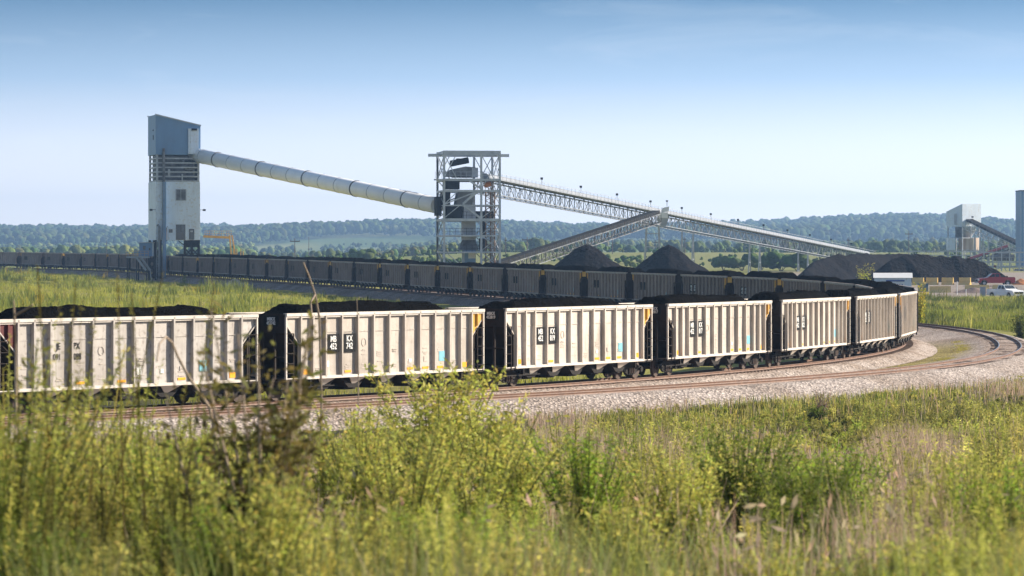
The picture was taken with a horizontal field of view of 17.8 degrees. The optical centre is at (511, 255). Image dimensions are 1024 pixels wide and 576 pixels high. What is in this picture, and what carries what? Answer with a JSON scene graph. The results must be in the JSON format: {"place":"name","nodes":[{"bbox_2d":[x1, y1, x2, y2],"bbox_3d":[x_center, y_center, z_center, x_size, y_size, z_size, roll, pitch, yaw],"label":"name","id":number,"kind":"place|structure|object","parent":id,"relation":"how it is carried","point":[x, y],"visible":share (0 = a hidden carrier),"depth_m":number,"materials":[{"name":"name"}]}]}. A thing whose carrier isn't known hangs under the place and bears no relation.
{"place":"outdoors","nodes":[
{"label":"outdoors","id":0,"kind":"place"},
{"bbox_2d":[0,232,1023,459],"bbox_3d":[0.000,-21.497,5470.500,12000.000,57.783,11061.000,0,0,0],"label":"ground","id":1,"kind":"structure","parent":0,"point":[316,243],"depth_m":813.80,"materials":[{"name":"soil"}]},
{"bbox_2d":[13,300,32,474],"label":"dry stalk","id":2,"kind":"object","parent":1,"relation":"on","point":[14,319],"visible":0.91,"depth_m":25.19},
{"bbox_2d":[0,330,80,574],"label":"tall weed","id":3,"kind":"object","parent":1,"relation":"on","point":[23,445],"visible":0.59,"depth_m":20.07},
{"bbox_2d":[0,513,99,575],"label":"bushy weed","id":4,"kind":"object","parent":1,"relation":"on","point":[33,536],"visible":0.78,"depth_m":17.43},
{"bbox_2d":[0,404,100,552],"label":"tall weed","id":5,"kind":"object","parent":1,"relation":"on","point":[67,465],"visible":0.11,"depth_m":21.97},
{"bbox_2d":[0,347,138,559],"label":"bushy weed","id":6,"kind":"object","parent":1,"relation":"on","point":[69,453],"visible":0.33,"depth_m":21.08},
{"bbox_2d":[3,433,162,558],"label":"bushy weed","id":7,"kind":"object","parent":1,"relation":"on","point":[85,486],"visible":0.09,"depth_m":23.88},
{"bbox_2d":[18,540,151,575],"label":"bushy weed","id":8,"kind":"object","parent":1,"relation":"on","point":[94,571],"visible":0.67,"depth_m":16.95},
{"bbox_2d":[33,407,218,557],"bbox_3d":[-2.836,1.959,24.151,1.411,1.652,1.465,0,0,-26],"label":"bushy weed","id":9,"kind":"object","parent":1,"relation":"on","point":[111,445],"visible":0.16,"depth_m":23.93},
{"bbox_2d":[0,241,258,255],"bbox_3d":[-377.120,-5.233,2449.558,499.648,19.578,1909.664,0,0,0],"label":"valley trees","id":10,"kind":"object","parent":1,"relation":"on","point":[131,247],"visible":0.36,"depth_m":1710.75,"materials":[{"name":"green plant"}]},
{"bbox_2d":[76,409,253,573],"bbox_3d":[-2.527,1.926,23.491,1.328,1.651,1.278,0,0,25],"label":"bushy weed","id":11,"kind":"object","parent":1,"relation":"on","point":[139,496],"visible":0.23,"depth_m":23.52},
{"bbox_2d":[147,114,205,279],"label":"loading tower","id":12,"kind":"structure","parent":1,"relation":"on","point":[173,197],"depth_m":619.26,"materials":[{"name":"metal"}]},
{"bbox_2d":[188,149,442,212],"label":"tube conveyor","id":13,"kind":"object","parent":12,"relation":"attached to","point":[388,195],"visible":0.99,"depth_m":579.49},
{"bbox_2d":[156,336,225,484],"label":"dry stalk","id":14,"kind":"object","parent":1,"relation":"on","point":[187,375],"visible":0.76,"depth_m":25.48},
{"bbox_2d":[123,431,274,549],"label":"bushy weed","id":15,"kind":"object","parent":1,"relation":"on","point":[199,456],"visible":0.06,"depth_m":24.91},
{"bbox_2d":[157,494,306,575],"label":"bushy weed","id":16,"kind":"object","parent":1,"relation":"on","point":[201,538],"visible":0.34,"depth_m":17.80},
{"bbox_2d":[158,366,317,567],"bbox_3d":[-1.709,1.590,20.017,0.924,1.807,1.132,0,0,-18],"label":"tall weed","id":17,"kind":"object","parent":1,"relation":"on","point":[204,458],"visible":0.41,"depth_m":19.97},
{"bbox_2d":[148,453,360,575],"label":"bushy weed","id":18,"kind":"object","parent":1,"relation":"on","point":[268,529],"visible":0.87,"depth_m":17.36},
{"bbox_2d":[191,300,337,573],"bbox_3d":[-1.532,1.379,20.002,0.914,2.219,1.294,0,0,0],"label":"tall weed","id":19,"kind":"object","parent":1,"relation":"on","point":[288,424],"visible":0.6,"depth_m":19.77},
{"bbox_2d":[201,465,380,575],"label":"bushy weed","id":20,"kind":"object","parent":1,"relation":"on","point":[306,523],"visible":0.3,"depth_m":17.98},
{"bbox_2d":[236,528,383,575],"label":"bushy weed","id":21,"kind":"object","parent":1,"relation":"on","point":[312,564],"visible":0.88,"depth_m":16.99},
{"bbox_2d":[303,262,322,482],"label":"dry stalk","id":22,"kind":"object","parent":1,"relation":"on","point":[320,357],"visible":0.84,"depth_m":45.30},
{"bbox_2d":[250,405,409,531],"bbox_3d":[-1.831,2.388,33.929,1.578,1.674,1.389,0,0,-39],"label":"bushy weed","id":23,"kind":"object","parent":1,"relation":"on","point":[317,486],"visible":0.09,"depth_m":33.94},
{"bbox_2d":[294,515,395,575],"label":"bushy weed","id":24,"kind":"object","parent":1,"relation":"on","point":[379,541],"visible":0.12,"depth_m":18.95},
{"bbox_2d":[293,401,422,531],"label":"bushy weed","id":25,"kind":"object","parent":1,"relation":"on","point":[354,441],"visible":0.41,"depth_m":32.88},
{"bbox_2d":[321,500,438,575],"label":"bushy weed","id":26,"kind":"object","parent":1,"relation":"on","point":[376,528],"visible":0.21,"depth_m":21.03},
{"bbox_2d":[305,414,481,553],"bbox_3d":[-0.981,2.114,26.962,1.472,1.659,1.399,0,0,0],"label":"bushy weed","id":27,"kind":"object","parent":1,"relation":"on","point":[423,487],"visible":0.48,"depth_m":26.95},
{"bbox_2d":[355,357,506,502],"bbox_3d":[-0.912,2.318,38.041,1.732,2.243,1.532,0,0,-20],"label":"tall weed","id":28,"kind":"object","parent":1,"relation":"on","point":[434,407],"visible":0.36,"depth_m":37.96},
{"bbox_2d":[382,501,491,575],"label":"bushy weed","id":29,"kind":"object","parent":1,"relation":"on","point":[481,521],"visible":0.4,"depth_m":19.52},
{"bbox_2d":[0,268,936,419],"bbox_3d":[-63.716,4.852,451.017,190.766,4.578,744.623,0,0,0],"label":"track bed","id":30,"kind":"object","parent":1,"relation":"on","point":[918,350],"visible":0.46,"depth_m":217.29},
{"bbox_2d":[0,267,912,419],"bbox_3d":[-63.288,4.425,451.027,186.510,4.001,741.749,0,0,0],"label":"railway track","id":31,"kind":"structure","parent":30,"relation":"on","point":[867,354],"depth_m":166.07,"materials":[{"name":"metal"}]},
{"bbox_2d":[0,252,25,267],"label":"hopper car","id":32,"kind":"object","parent":31,"relation":"on","point":[10,258],"visible":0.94,"depth_m":775.01,"materials":[{"name":"metal"}]},
{"bbox_2d":[20,252,51,268],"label":"hopper car","id":33,"kind":"object","parent":31,"relation":"on","point":[31,259],"visible":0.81,"depth_m":763.83,"materials":[{"name":"metal"}]},
{"bbox_2d":[44,253,72,268],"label":"hopper car","id":34,"kind":"object","parent":31,"relation":"on","point":[55,260],"visible":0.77,"depth_m":748.72,"materials":[{"name":"metal"}]},
{"bbox_2d":[0,314,258,413],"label":"hopper car","id":35,"kind":"object","parent":31,"relation":"on","point":[187,335],"visible":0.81,"depth_m":130.25,"materials":[{"name":"beige metal"}]},
{"bbox_2d":[0,304,216,318],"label":"coal heap","id":36,"kind":"object","parent":35,"relation":"in","point":[89,311],"visible":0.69,"depth_m":129.86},
{"bbox_2d":[183,257,209,276],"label":"hopper car","id":37,"kind":"object","parent":31,"relation":"on","point":[191,265],"visible":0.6,"depth_m":594.02,"materials":[{"name":"metal"}]},
{"bbox_2d":[198,257,225,277],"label":"hopper car","id":38,"kind":"object","parent":31,"relation":"on","point":[206,266],"visible":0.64,"depth_m":578.38,"materials":[{"name":"metal"}]},
{"bbox_2d":[214,257,242,278],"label":"hopper car","id":39,"kind":"object","parent":31,"relation":"on","point":[223,267],"visible":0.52,"depth_m":562.74,"materials":[{"name":"metal"}]},
{"bbox_2d":[231,258,260,279],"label":"hopper car","id":40,"kind":"object","parent":31,"relation":"on","point":[240,267],"visible":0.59,"depth_m":547.14,"materials":[{"name":"metal"}]},
{"bbox_2d":[248,258,280,281],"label":"hopper car","id":41,"kind":"object","parent":31,"relation":"on","point":[258,268],"visible":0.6,"depth_m":531.51,"materials":[{"name":"metal"}]},
{"bbox_2d":[267,259,300,282],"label":"hopper car","id":42,"kind":"object","parent":31,"relation":"on","point":[277,269],"visible":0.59,"depth_m":515.90,"materials":[{"name":"metal"}]},
{"bbox_2d":[287,259,321,283],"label":"hopper car","id":43,"kind":"object","parent":31,"relation":"on","point":[296,271],"visible":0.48,"depth_m":501.08,"materials":[{"name":"metal"}]},
{"bbox_2d":[308,260,344,285],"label":"hopper car","id":44,"kind":"object","parent":31,"relation":"on","point":[319,271],"visible":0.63,"depth_m":484.64,"materials":[{"name":"metal"}]},
{"bbox_2d":[331,261,368,287],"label":"hopper car","id":45,"kind":"object","parent":31,"relation":"on","point":[342,272],"visible":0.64,"depth_m":469.00,"materials":[{"name":"metal"}]},
{"bbox_2d":[226,309,484,400],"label":"hopper car","id":46,"kind":"object","parent":31,"relation":"on","point":[403,341],"visible":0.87,"depth_m":142.42,"materials":[{"name":"beige metal"}]},
{"bbox_2d":[262,300,444,313],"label":"coal heap","id":47,"kind":"object","parent":46,"relation":"in","point":[362,305],"visible":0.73,"depth_m":142.96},
{"bbox_2d":[355,262,395,289],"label":"hopper car","id":48,"kind":"object","parent":31,"relation":"on","point":[367,274],"visible":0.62,"depth_m":453.37,"materials":[{"name":"metal"}]},
{"bbox_2d":[381,263,423,291],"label":"hopper car","id":49,"kind":"object","parent":31,"relation":"on","point":[396,276],"visible":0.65,"depth_m":437.76,"materials":[{"name":"metal"}]},
{"bbox_2d":[409,264,453,293],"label":"hopper car","id":50,"kind":"object","parent":31,"relation":"on","point":[424,277],"visible":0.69,"depth_m":422.13,"materials":[{"name":"metal"}]},
{"bbox_2d":[439,265,486,296],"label":"hopper car","id":51,"kind":"object","parent":31,"relation":"on","point":[456,279],"visible":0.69,"depth_m":406.52,"materials":[{"name":"metal"}]},
{"bbox_2d":[471,267,522,298],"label":"hopper car","id":52,"kind":"object","parent":31,"relation":"on","point":[491,281],"visible":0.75,"depth_m":390.90,"materials":[{"name":"metal"}]},
{"bbox_2d":[506,268,550,298],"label":"hopper car","id":53,"kind":"object","parent":31,"relation":"on","point":[525,283],"visible":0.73,"depth_m":375.30,"materials":[{"name":"metal"}]},
{"bbox_2d":[445,304,652,387],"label":"hopper car","id":54,"kind":"object","parent":31,"relation":"on","point":[591,342],"visible":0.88,"depth_m":155.93,"materials":[{"name":"white paint"}]},
{"bbox_2d":[478,296,619,308],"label":"coal heap","id":55,"kind":"object","parent":54,"relation":"in","point":[569,301],"visible":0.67,"depth_m":156.35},
{"bbox_2d":[544,270,585,297],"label":"hopper car","id":56,"kind":"object","parent":31,"relation":"on","point":[563,283],"visible":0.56,"depth_m":359.69,"materials":[{"name":"metal"}]},
{"bbox_2d":[586,271,637,302],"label":"hopper car","id":57,"kind":"object","parent":31,"relation":"on","point":[615,286],"visible":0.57,"depth_m":343.97,"materials":[{"name":"metal"}]},
{"bbox_2d":[631,273,680,300],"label":"hopper car","id":58,"kind":"object","parent":31,"relation":"on","point":[650,284],"visible":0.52,"depth_m":329.49,"materials":[{"name":"metal"}]},
{"bbox_2d":[619,300,771,376],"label":"hopper car","id":59,"kind":"object","parent":31,"relation":"on","point":[715,335],"visible":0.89,"depth_m":170.12,"materials":[{"name":"white paint"}]},
{"bbox_2d":[634,294,746,303],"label":"coal heap","id":60,"kind":"object","parent":59,"relation":"in","point":[677,298],"visible":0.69,"depth_m":169.99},
{"bbox_2d":[680,274,731,294],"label":"hopper car","id":61,"kind":"object","parent":31,"relation":"on","point":[705,284],"visible":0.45,"depth_m":312.82,"materials":[{"name":"metal"}]},
{"bbox_2d":[732,276,795,298],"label":"hopper car","id":62,"kind":"object","parent":31,"relation":"on","point":[743,287],"visible":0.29,"depth_m":298.47,"materials":[{"name":"metal"}]},
{"bbox_2d":[744,271,797,277],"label":"coal heap","id":63,"kind":"object","parent":62,"relation":"in","point":[763,274],"visible":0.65,"depth_m":295.95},
{"bbox_2d":[746,297,850,366],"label":"hopper car","id":64,"kind":"object","parent":31,"relation":"on","point":[808,328],"visible":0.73,"depth_m":185.26,"materials":[{"name":"white paint"}]},
{"bbox_2d":[747,290,830,299],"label":"coal heap","id":65,"kind":"object","parent":64,"relation":"in","point":[788,295],"visible":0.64,"depth_m":184.80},
{"bbox_2d":[781,279,837,291],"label":"hopper car","id":66,"kind":"object","parent":31,"relation":"on","point":[793,285],"visible":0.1,"depth_m":282.35,"materials":[{"name":"metal"}]},
{"bbox_2d":[817,294,896,357],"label":"hopper car","id":67,"kind":"object","parent":31,"relation":"on","point":[872,321],"visible":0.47,"depth_m":200.16,"materials":[{"name":"white paint"}]},
{"bbox_2d":[824,288,879,296],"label":"coal heap","id":68,"kind":"object","parent":67,"relation":"in","point":[851,292],"visible":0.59,"depth_m":198.93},
{"bbox_2d":[864,291,916,350],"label":"hopper car","id":69,"kind":"object","parent":31,"relation":"on","point":[906,314],"visible":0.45,"depth_m":215.65,"materials":[{"name":"white paint"}]},
{"bbox_2d":[428,150,508,263],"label":"transfer tower","id":70,"kind":"structure","parent":1,"relation":"on","point":[464,212],"depth_m":542.64,"materials":[{"name":"white metal"}]},
{"bbox_2d":[377,399,571,546],"bbox_3d":[-0.365,2.149,29.030,1.676,1.779,1.301,0,0,-32],"label":"bushy weed","id":71,"kind":"object","parent":1,"relation":"on","point":[461,508],"visible":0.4,"depth_m":28.97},
{"bbox_2d":[444,391,529,501],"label":"tall weed","id":72,"kind":"object","parent":1,"relation":"on","point":[506,428],"visible":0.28,"depth_m":35.83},
{"bbox_2d":[2,246,1000,268],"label":"field scrub","id":73,"kind":"object","parent":1,"relation":"on","point":[431,257],"visible":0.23,"depth_m":1054.52,"materials":[{"name":"green plant"}]},
{"bbox_2d":[0,212,1015,245],"bbox_3d":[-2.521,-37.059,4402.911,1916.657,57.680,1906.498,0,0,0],"label":"ridge forest","id":74,"kind":"object","parent":1,"relation":"on","point":[879,227],"visible":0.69,"depth_m":3768.94,"materials":[{"name":"green plant"}]},
{"bbox_2d":[0,265,1023,575],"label":"bushy weeds","id":75,"kind":"object","parent":1,"relation":"on","point":[998,519],"visible":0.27,"depth_m":21.71,"materials":[{"name":"plant"}]},
{"bbox_2d":[0,439,1023,575],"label":"feathery grass","id":76,"kind":"structure","parent":1,"relation":"on","point":[888,508],"depth_m":19.20,"materials":[{"name":"plant"}]},
{"bbox_2d":[0,373,1023,575],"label":"leafy weeds","id":77,"kind":"object","parent":1,"relation":"on","point":[815,424],"visible":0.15,"depth_m":96.22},
{"bbox_2d":[0,266,1023,406],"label":"meadow growth","id":78,"kind":"object","parent":1,"relation":"on","point":[988,312],"visible":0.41,"depth_m":408.77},
{"bbox_2d":[6,373,1023,575],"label":"wild grass","id":79,"kind":"structure","parent":1,"relation":"on","point":[980,388],"depth_m":65.38,"materials":[{"name":"plant"}]},
{"bbox_2d":[6,289,1023,441],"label":"gravel apron","id":80,"kind":"object","parent":1,"relation":"on","point":[940,340],"visible":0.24,"depth_m":158.46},
{"bbox_2d":[2,289,1023,425],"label":"railway track","id":81,"kind":"structure","parent":80,"relation":"on","point":[841,375],"depth_m":156.43,"materials":[{"name":"metal"}]},
{"bbox_2d":[464,431,582,534],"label":"bushy weed","id":82,"kind":"object","parent":1,"relation":"on","point":[521,471],"visible":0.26,"depth_m":33.89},
{"bbox_2d":[465,539,590,575],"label":"bushy weed","id":83,"kind":"object","parent":1,"relation":"on","point":[537,568],"visible":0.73,"depth_m":16.98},
{"bbox_2d":[542,412,593,512],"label":"tall weed","id":84,"kind":"object","parent":1,"relation":"on","point":[553,441],"visible":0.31,"depth_m":39.95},
{"bbox_2d":[491,210,661,265],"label":"stacker conveyor","id":85,"kind":"object","parent":1,"relation":"on","point":[534,252],"visible":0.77,"depth_m":587.82,"materials":[{"name":"metal"}]},
{"bbox_2d":[511,427,642,553],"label":"bushy weed","id":86,"kind":"object","parent":1,"relation":"on","point":[602,493],"visible":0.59,"depth_m":31.00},
{"bbox_2d":[554,244,620,268],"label":"coal pile","id":87,"kind":"object","parent":1,"relation":"on","point":[588,255],"visible":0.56,"depth_m":537.04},
{"bbox_2d":[182,236,1015,257],"bbox_3d":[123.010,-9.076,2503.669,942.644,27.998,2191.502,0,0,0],"label":"hedgerow trees","id":88,"kind":"object","parent":1,"relation":"on","point":[869,244],"visible":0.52,"depth_m":1586.70,"materials":[{"name":"green plant"}]},
{"bbox_2d":[186,341,1023,437],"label":"gravel weeds","id":89,"kind":"object","parent":1,"relation":"on","point":[946,358],"visible":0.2,"depth_m":161.61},
{"bbox_2d":[563,493,686,575],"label":"bushy weed","id":90,"kind":"object","parent":1,"relation":"on","point":[634,527],"visible":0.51,"depth_m":23.92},
{"bbox_2d":[644,200,668,259],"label":"conveyor head house","id":91,"kind":"structure","parent":1,"relation":"on","point":[663,217],"depth_m":638.88,"materials":[{"name":"white paint"}]},
{"bbox_2d":[635,245,707,272],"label":"coal pile","id":92,"kind":"object","parent":1,"relation":"on","point":[668,257],"visible":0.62,"depth_m":541.99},
{"bbox_2d":[476,168,875,272],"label":"conveyor","id":93,"kind":"object","parent":1,"relation":"on","point":[696,220],"visible":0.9,"depth_m":663.08,"materials":[{"name":"metal"}]},
{"bbox_2d":[611,442,752,572],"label":"bushy weed","id":94,"kind":"object","parent":1,"relation":"on","point":[698,496],"visible":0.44,"depth_m":29.97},
{"bbox_2d":[680,415,808,553],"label":"bushy weed","id":95,"kind":"object","parent":1,"relation":"on","point":[754,491],"visible":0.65,"depth_m":32.92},
{"bbox_2d":[717,256,781,270],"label":"round bush","id":96,"kind":"object","parent":1,"relation":"on","point":[733,262],"visible":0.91,"depth_m":807.24,"materials":[{"name":"green plant"}]},
{"bbox_2d":[700,543,840,575],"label":"bushy weed","id":97,"kind":"object","parent":1,"relation":"on","point":[777,570],"visible":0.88,"depth_m":18.00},
{"bbox_2d":[767,251,817,270],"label":"round bush","id":98,"kind":"object","parent":1,"relation":"on","point":[785,261],"visible":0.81,"depth_m":787.26,"materials":[{"name":"green plant"}]},
{"bbox_2d":[729,445,881,575],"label":"bushy weed","id":99,"kind":"object","parent":1,"relation":"on","point":[810,498],"visible":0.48,"depth_m":27.04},
{"bbox_2d":[784,441,896,538],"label":"bushy weed","id":100,"kind":"object","parent":1,"relation":"on","point":[856,476],"visible":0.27,"depth_m":34.89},
{"bbox_2d":[798,253,912,279],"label":"coal pile","id":101,"kind":"object","parent":1,"relation":"on","point":[841,266],"visible":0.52,"depth_m":592.16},
{"bbox_2d":[822,535,936,575],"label":"bushy weed","id":102,"kind":"object","parent":1,"relation":"on","point":[872,564],"visible":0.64,"depth_m":18.98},
{"bbox_2d":[873,273,912,286],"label":"white shed","id":103,"kind":"structure","parent":1,"relation":"on","point":[904,279],"depth_m":426.51,"materials":[{"name":"paint"}]},
{"bbox_2d":[871,476,948,549],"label":"bushy weed","id":104,"kind":"object","parent":1,"relation":"on","point":[925,496],"visible":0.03,"depth_m":29.94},
{"bbox_2d":[868,254,1005,281],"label":"coal pile","id":105,"kind":"object","parent":1,"relation":"on","point":[940,267],"visible":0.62,"depth_m":550.37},
{"bbox_2d":[879,527,999,575],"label":"bushy weed","id":106,"kind":"object","parent":1,"relation":"on","point":[937,546],"visible":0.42,"depth_m":18.98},
{"bbox_2d":[946,204,980,258],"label":"preparation plant","id":107,"kind":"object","parent":1,"relation":"on","point":[958,216],"visible":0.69,"depth_m":947.21,"materials":[{"name":"metal"}]},
{"bbox_2d":[903,449,1023,532],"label":"bushy weed","id":108,"kind":"object","parent":1,"relation":"on","point":[999,473],"visible":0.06,"depth_m":31.04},
{"bbox_2d":[939,458,1023,567],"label":"bushy weed","id":109,"kind":"object","parent":1,"relation":"on","point":[1006,484],"visible":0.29,"depth_m":25.89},
{"bbox_2d":[964,219,1015,264],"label":"plant conveyor","id":110,"kind":"object","parent":1,"relation":"on","point":[993,232],"visible":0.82,"depth_m":933.23,"materials":[{"name":"metal"}]},
{"bbox_2d":[974,265,1015,284],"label":"pickup truck","id":111,"kind":"object","parent":1,"relation":"on","point":[993,278],"visible":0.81,"depth_m":491.09,"materials":[{"name":"red metal"}]},
{"bbox_2d":[977,248,1023,270],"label":"pipe rack","id":112,"kind":"object","parent":1,"relation":"on","point":[1002,257],"visible":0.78,"depth_m":797.93,"materials":[{"name":"metal"}]},
{"bbox_2d":[986,276,1023,296],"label":"pickup truck","id":113,"kind":"object","parent":1,"relation":"on","point":[1002,290],"visible":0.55,"depth_m":439.20,"materials":[{"name":"white metal"}]},
{"bbox_2d":[1015,190,1023,267],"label":"cladding tower","id":114,"kind":"structure","parent":1,"relation":"on","point":[1019,220],"depth_m":897.23,"materials":[{"name":"metal"}]},
{"bbox_2d":[0,0,1023,225],"label":"sky","id":115,"kind":"structure","parent":0,"point":[743,110],"materials":[{"name":"blue"}]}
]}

